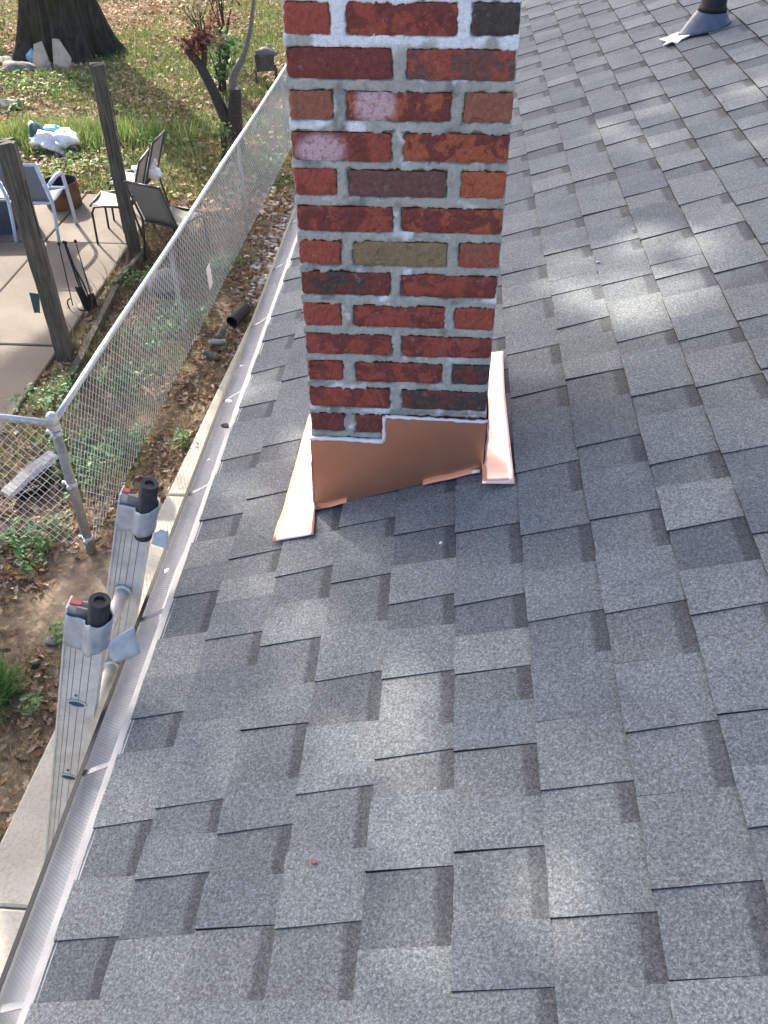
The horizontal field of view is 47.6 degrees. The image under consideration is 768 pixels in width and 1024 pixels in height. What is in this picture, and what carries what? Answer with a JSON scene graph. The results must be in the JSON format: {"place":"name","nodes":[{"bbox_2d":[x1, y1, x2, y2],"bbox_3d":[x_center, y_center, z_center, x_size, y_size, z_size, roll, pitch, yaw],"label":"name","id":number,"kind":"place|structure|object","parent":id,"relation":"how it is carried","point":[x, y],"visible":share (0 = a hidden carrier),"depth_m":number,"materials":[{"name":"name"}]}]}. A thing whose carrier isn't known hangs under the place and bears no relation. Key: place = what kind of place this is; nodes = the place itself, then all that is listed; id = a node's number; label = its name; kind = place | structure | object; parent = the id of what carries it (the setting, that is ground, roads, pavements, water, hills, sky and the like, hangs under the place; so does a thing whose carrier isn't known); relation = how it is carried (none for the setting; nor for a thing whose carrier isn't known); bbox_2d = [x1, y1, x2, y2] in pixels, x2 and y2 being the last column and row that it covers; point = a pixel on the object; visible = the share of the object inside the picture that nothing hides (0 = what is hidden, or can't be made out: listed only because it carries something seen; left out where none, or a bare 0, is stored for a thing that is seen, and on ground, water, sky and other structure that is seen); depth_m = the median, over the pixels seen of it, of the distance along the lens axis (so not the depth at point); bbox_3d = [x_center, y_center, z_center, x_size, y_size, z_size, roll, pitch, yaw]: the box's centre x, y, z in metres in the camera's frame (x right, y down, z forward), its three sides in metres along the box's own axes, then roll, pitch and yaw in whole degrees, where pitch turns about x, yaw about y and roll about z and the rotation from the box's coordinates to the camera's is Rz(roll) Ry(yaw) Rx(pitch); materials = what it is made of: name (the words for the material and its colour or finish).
{"place":"outdoors","nodes":[
{"label":"outdoors","id":0,"kind":"place"},
{"bbox_2d":[52,39,71,69],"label":"stone slab","id":1,"kind":"structure","parent":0,"point":[62,58],"depth_m":15.56,"materials":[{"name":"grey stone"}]},
{"bbox_2d":[0,193,164,434],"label":"patio","id":2,"kind":"structure","parent":0,"point":[25,339],"depth_m":9.18,"materials":[{"name":"concrete"}]},
{"bbox_2d":[0,182,17,234],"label":"storage box","id":3,"kind":"object","parent":2,"relation":"on","point":[5,225],"visible":0.27,"depth_m":9.96,"materials":[{"name":"blue plastic"}]},
{"bbox_2d":[0,163,77,243],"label":"patio chair","id":4,"kind":"object","parent":2,"relation":"on","point":[48,193],"visible":0.68,"depth_m":9.63,"materials":[{"name":"metal"}]},
{"bbox_2d":[41,175,81,210],"bbox_3d":[-3.938,-3.903,10.662,0.424,0.302,0.424,2,41,3],"label":"fire ring","id":5,"kind":"object","parent":2,"relation":"on","point":[61,202],"visible":0.64,"depth_m":10.60,"materials":[{"name":"metal"}]},
{"bbox_2d":[57,239,97,310],"bbox_3d":[-3.000,-2.300,8.473,0.280,0.703,0.200,-26,47,-27],"label":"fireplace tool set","id":6,"kind":"object","parent":2,"relation":"on","point":[82,295],"visible":0.98,"depth_m":8.57,"materials":[{"name":"black metal"}]},
{"bbox_2d":[89,148,155,244],"bbox_3d":[-2.915,-3.519,9.729,0.660,0.914,0.476,1,40,2],"label":"patio chair","id":7,"kind":"object","parent":2,"relation":"on","point":[105,200],"visible":0.64,"depth_m":9.70,"materials":[{"name":"beige fabric"}]},
{"bbox_2d":[106,130,169,219],"bbox_3d":[-2.880,-3.950,10.234,0.660,0.914,0.476,4,41,5],"label":"patio chair","id":8,"kind":"object","parent":2,"relation":"on","point":[156,147],"visible":0.48,"depth_m":10.14,"materials":[{"name":"beige fabric"}]},
{"bbox_2d":[0,324,249,976],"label":"pavement","id":9,"kind":"structure","parent":0,"point":[22,848],"depth_m":4.43,"materials":[{"name":"concrete"}]},
{"bbox_2d":[44,477,168,861],"bbox_3d":[-0.983,1.117,2.752,0.987,2.896,0.436,2,41,3],"label":"ladder","id":10,"kind":"object","parent":9,"relation":"on","point":[100,643],"visible":0.68,"depth_m":1.96,"materials":[{"name":"metal"}]},
{"bbox_2d":[131,158,161,182],"bbox_3d":[-2.772,-3.993,10.185,0.342,0.288,0.292,2,41,3],"label":"plastic bag","id":11,"kind":"object","parent":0,"point":[155,173],"visible":0.41,"depth_m":10.15,"materials":[{"name":"white plastic"}]},
{"bbox_2d":[0,0,294,842],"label":"ground","id":12,"kind":"structure","parent":0,"point":[63,575],"depth_m":6.80,"materials":[{"name":"soil"}]},
{"bbox_2d":[0,56,13,65],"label":"rock","id":13,"kind":"object","parent":12,"relation":"on","point":[4,58],"visible":0.45,"depth_m":15.91,"materials":[{"name":"grey stone"}]},
{"bbox_2d":[0,16,16,49],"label":"grass","id":14,"kind":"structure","parent":12,"relation":"on","point":[3,30],"depth_m":16.45,"materials":[{"name":"green plant"}]},
{"bbox_2d":[0,99,23,112],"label":"rock","id":15,"kind":"object","parent":12,"relation":"on","point":[5,102],"visible":0.6,"depth_m":13.82,"materials":[{"name":"grey stone"}]},
{"bbox_2d":[0,61,38,74],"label":"rock","id":16,"kind":"object","parent":12,"relation":"on","point":[15,65],"visible":0.52,"depth_m":15.34,"materials":[{"name":"grey stone"}]},
{"bbox_2d":[0,640,49,724],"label":"grass clump","id":17,"kind":"object","parent":12,"relation":"on","point":[6,688],"visible":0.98,"depth_m":5.04,"materials":[{"name":"green plant"}]},
{"bbox_2d":[26,48,32,62],"bbox_3d":[-6.437,-8.351,16.021,0.302,0.324,0.194,2,41,3],"label":"blue scrap","id":18,"kind":"object","parent":12,"relation":"on","point":[29,56],"visible":0.35,"depth_m":15.94,"materials":[{"name":"plastic"}]},
{"bbox_2d":[1,450,58,499],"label":"shingle scrap","id":19,"kind":"object","parent":12,"relation":"on","point":[36,463],"visible":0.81,"depth_m":6.46,"materials":[{"name":"grey plastic"}]},
{"bbox_2d":[17,693,42,720],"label":"ground ivy","id":20,"kind":"object","parent":12,"relation":"on","point":[35,699],"visible":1,"depth_m":4.93,"materials":[{"name":"green plant"}]},
{"bbox_2d":[29,661,39,669],"bbox_3d":[-2.095,0.916,5.220,0.065,0.050,0.050,2,41,3],"label":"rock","id":21,"kind":"object","parent":12,"relation":"on","point":[35,665],"visible":0.97,"depth_m":5.20,"materials":[{"name":"grey stone"}]},
{"bbox_2d":[0,137,73,362],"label":"wooden post","id":22,"kind":"object","parent":12,"relation":"on","point":[14,175],"visible":0.98,"depth_m":7.26,"materials":[{"name":"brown wood"}]},
{"bbox_2d":[29,292,39,312],"bbox_3d":[-3.035,-1.828,7.617,0.097,0.205,0.024,2,41,3],"label":"green scrap","id":23,"kind":"object","parent":22,"relation":"attached to","point":[35,299],"visible":1,"depth_m":7.60,"materials":[{"name":"plastic"}]},
{"bbox_2d":[0,509,74,575],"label":"ground ivy","id":24,"kind":"object","parent":12,"relation":"on","point":[17,544],"visible":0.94,"depth_m":5.98,"materials":[{"name":"green plant"}]},
{"bbox_2d":[33,41,50,69],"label":"stone slab","id":25,"kind":"structure","parent":12,"relation":"on","point":[40,57],"depth_m":15.59,"materials":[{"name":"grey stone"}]},
{"bbox_2d":[7,366,82,416],"bbox_3d":[-2.828,-1.043,7.458,0.648,0.172,0.763,2,41,3],"label":"ground ivy","id":26,"kind":"object","parent":12,"relation":"on","point":[52,395],"visible":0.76,"depth_m":7.40,"materials":[{"name":"green plant"}]},
{"bbox_2d":[44,635,57,645],"bbox_3d":[-2.054,0.798,5.387,0.090,0.049,0.074,2,41,3],"label":"rock","id":27,"kind":"object","parent":12,"relation":"on","point":[49,641],"visible":0.87,"depth_m":5.37,"materials":[{"name":"grey stone"}]},
{"bbox_2d":[28,121,79,155],"bbox_3d":[-4.644,-5.221,12.243,0.777,0.488,0.618,2,41,3],"label":"rubbish bag","id":28,"kind":"object","parent":12,"relation":"on","point":[46,135],"visible":0.84,"depth_m":12.11,"materials":[{"name":"white plastic"}]},
{"bbox_2d":[47,620,63,643],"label":"ground ivy","id":29,"kind":"object","parent":12,"relation":"on","point":[59,637],"visible":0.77,"depth_m":5.35,"materials":[{"name":"green plant"}]},
{"bbox_2d":[31,418,94,470],"bbox_3d":[-2.558,-0.529,6.856,0.464,0.164,0.635,2,41,3],"label":"ground ivy","id":30,"kind":"object","parent":12,"relation":"on","point":[65,441],"visible":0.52,"depth_m":6.85,"materials":[{"name":"green plant"}]},
{"bbox_2d":[10,0,129,65],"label":"oak tree","id":31,"kind":"object","parent":12,"relation":"on","point":[81,31],"visible":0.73,"depth_m":15.84,"materials":[{"name":"brown plant"}]},
{"bbox_2d":[48,444,114,499],"bbox_3d":[-2.263,-0.282,6.562,0.499,0.162,0.552,-12,42,-14],"label":"ground ivy","id":32,"kind":"object","parent":12,"relation":"on","point":[93,467],"visible":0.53,"depth_m":6.57,"materials":[{"name":"green plant"}]},
{"bbox_2d":[67,281,120,381],"bbox_3d":[-2.751,-1.821,8.419,0.059,0.081,2.012,0,40,0],"label":"edging timber","id":33,"kind":"object","parent":12,"relation":"on","point":[91,335],"visible":0.71,"depth_m":8.22,"materials":[{"name":"brown wood"}]},
{"bbox_2d":[0,108,219,158],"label":"tall grass","id":34,"kind":"structure","parent":12,"relation":"on","point":[19,132],"depth_m":12.58,"materials":[{"name":"green plant"}]},
{"bbox_2d":[71,420,151,481],"bbox_3d":[-2.168,-0.475,6.801,0.612,0.174,0.709,2,41,3],"label":"ground ivy","id":35,"kind":"object","parent":12,"relation":"on","point":[98,446],"visible":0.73,"depth_m":6.85,"materials":[{"name":"green plant"}]},
{"bbox_2d":[0,202,224,494],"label":"dead stems","id":36,"kind":"object","parent":12,"relation":"on","point":[121,294],"visible":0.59,"depth_m":8.06,"materials":[{"name":"plant"}]},
{"bbox_2d":[89,61,140,259],"bbox_3d":[-2.766,-3.549,9.068,0.155,2.062,0.146,-11,42,-12],"label":"wooden post","id":37,"kind":"object","parent":12,"relation":"on","point":[107,116],"visible":0.94,"depth_m":8.89,"materials":[{"name":"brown wood"}]},
{"bbox_2d":[0,213,244,496],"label":"weed strip","id":38,"kind":"object","parent":12,"relation":"on","point":[90,354],"visible":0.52,"depth_m":7.86,"materials":[{"name":"green plant"}]},
{"bbox_2d":[94,360,157,401],"bbox_3d":[-2.288,-1.158,7.596,0.536,0.161,0.658,2,41,3],"label":"ground ivy","id":39,"kind":"object","parent":12,"relation":"on","point":[120,376],"visible":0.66,"depth_m":7.59,"materials":[{"name":"green plant"}]},
{"bbox_2d":[112,248,149,284],"bbox_3d":[-2.706,-2.612,9.319,0.068,0.084,0.851,6,41,8],"label":"edging timber","id":40,"kind":"object","parent":12,"relation":"on","point":[139,258],"visible":0.64,"depth_m":9.35,"materials":[{"name":"grey wood"}]},
{"bbox_2d":[116,259,169,295],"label":"ground ivy","id":41,"kind":"object","parent":12,"relation":"on","point":[139,274],"visible":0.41,"depth_m":9.07,"materials":[{"name":"green plant"}]},
{"bbox_2d":[0,68,288,188],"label":"lawn weeds","id":42,"kind":"object","parent":12,"relation":"on","point":[21,83],"visible":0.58,"depth_m":12.68,"materials":[{"name":"green plant"}]},
{"bbox_2d":[0,64,291,554],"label":"chain link fence","id":43,"kind":"object","parent":12,"relation":"on","point":[51,421],"visible":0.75,"depth_m":7.05,"materials":[{"name":"metal"}]},
{"bbox_2d":[206,262,212,288],"bbox_3d":[-1.690,-2.284,8.443,0.005,0.233,0.158,2,41,3],"label":"tag plate","id":44,"kind":"object","parent":43,"relation":"hanging from","point":[209,276],"visible":1,"depth_m":8.43,"materials":[{"name":"white plastic"}]},
{"bbox_2d":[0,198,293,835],"bbox_3d":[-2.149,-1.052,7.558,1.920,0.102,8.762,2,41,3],"label":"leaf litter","id":45,"kind":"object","parent":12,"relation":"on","point":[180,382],"visible":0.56,"depth_m":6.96,"materials":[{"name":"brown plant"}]},
{"bbox_2d":[201,323,229,360],"bbox_3d":[-1.566,-1.582,8.105,0.201,0.134,0.550,2,41,3],"label":"downspout elbow","id":46,"kind":"object","parent":45,"relation":"on","point":[219,335],"visible":1,"depth_m":8.08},
{"bbox_2d":[0,0,294,217],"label":"lawn leaves","id":47,"kind":"object","parent":12,"relation":"on","point":[117,8],"visible":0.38,"depth_m":14.31,"materials":[{"name":"brown plant"}]},
{"bbox_2d":[123,316,174,351],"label":"ground ivy","id":48,"kind":"object","parent":12,"relation":"on","point":[152,337],"visible":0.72,"depth_m":8.19,"materials":[{"name":"green plant"}]},
{"bbox_2d":[123,180,209,268],"bbox_3d":[-2.312,-3.167,9.352,0.486,0.914,0.660,19,44,21],"label":"patio chair","id":49,"kind":"object","parent":12,"relation":"on","point":[154,207],"visible":0.84,"depth_m":9.15,"materials":[{"name":"grey fabric"}]},
{"bbox_2d":[148,268,184,299],"bbox_3d":[-2.215,-2.334,8.869,0.370,0.267,0.366,2,41,3],"label":"covered pot","id":50,"kind":"object","parent":12,"relation":"on","point":[156,286],"visible":0.59,"depth_m":8.75,"materials":[{"name":"black plastic"}]},
{"bbox_2d":[169,427,193,449],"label":"ground ivy","id":51,"kind":"object","parent":12,"relation":"on","point":[180,436],"visible":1,"depth_m":6.91,"materials":[{"name":"green plant"}]},
{"bbox_2d":[157,296,211,333],"bbox_3d":[-1.992,-1.913,8.484,0.539,0.152,0.618,2,41,3],"label":"ground ivy","id":52,"kind":"object","parent":12,"relation":"on","point":[184,309],"visible":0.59,"depth_m":8.53,"materials":[{"name":"green plant"}]},
{"bbox_2d":[161,0,236,37],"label":"brown shrub","id":53,"kind":"object","parent":12,"relation":"on","point":[197,21],"visible":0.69,"depth_m":16.93,"materials":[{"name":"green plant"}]},
{"bbox_2d":[173,0,254,154],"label":"pruned tree","id":54,"kind":"object","parent":12,"relation":"on","point":[232,113],"visible":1,"depth_m":11.69,"materials":[{"name":"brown plant"}]},
{"bbox_2d":[205,121,235,164],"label":"young shrub","id":55,"kind":"object","parent":12,"relation":"on","point":[225,145],"visible":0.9,"depth_m":11.70,"materials":[{"name":"green plant"}]},
{"bbox_2d":[198,18,245,93],"bbox_3d":[-2.598,-7.288,14.010,0.902,1.153,0.965,2,41,3],"label":"green shrub","id":56,"kind":"object","parent":12,"relation":"on","point":[222,74],"visible":0.8,"depth_m":14.00,"materials":[{"name":"green plant"}]},
{"bbox_2d":[201,0,244,67],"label":"red shrub","id":57,"kind":"object","parent":12,"relation":"on","point":[221,17],"visible":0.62,"depth_m":15.23,"materials":[{"name":"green plant"}]},
{"bbox_2d":[197,249,256,283],"bbox_3d":[-1.727,-2.636,9.327,0.658,0.154,0.688,2,41,3],"label":"ground ivy","id":58,"kind":"object","parent":12,"relation":"on","point":[233,261],"visible":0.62,"depth_m":9.36,"materials":[{"name":"green plant"}]},
{"bbox_2d":[226,302,250,327],"bbox_3d":[-1.411,-1.917,8.481,0.122,0.120,0.314,12,42,14],"label":"drain pipe","id":59,"kind":"object","parent":12,"relation":"on","point":[240,313],"visible":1,"depth_m":8.44,"materials":[{"name":"black plastic"}]},
{"bbox_2d":[231,174,294,303],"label":"gravel","id":60,"kind":"structure","parent":12,"relation":"on","point":[269,264],"depth_m":9.74,"materials":[{"name":"stone"}]},
{"bbox_2d":[253,46,278,82],"bbox_3d":[-1.976,-7.549,14.736,0.447,0.593,0.304,-5,41,-6],"label":"garden stand","id":61,"kind":"object","parent":12,"relation":"on","point":[264,58],"visible":0.9,"depth_m":14.59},
{"bbox_2d":[0,0,294,202],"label":"lawn grass","id":62,"kind":"structure","parent":0,"point":[262,38],"depth_m":14.40,"materials":[{"name":"green plant"}]},
{"bbox_2d":[0,0,767,1023],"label":"house","id":63,"kind":"structure","parent":0,"point":[498,754],"depth_m":1.66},
{"bbox_2d":[220,423,228,427],"bbox_3d":[-0.480,-0.262,2.632,0.026,0.008,0.019,11,39,-10],"label":"debris","id":64,"kind":"object","parent":63,"relation":"on","point":[224,425],"visible":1,"depth_m":2.63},
{"bbox_2d":[659,32,689,45],"bbox_3d":[1.311,-2.143,3.937,0.113,0.046,0.158,2,41,3],"label":"paper scrap","id":65,"kind":"object","parent":63,"relation":"on","point":[675,38],"visible":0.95,"depth_m":3.91,"materials":[{"name":"white paper"}]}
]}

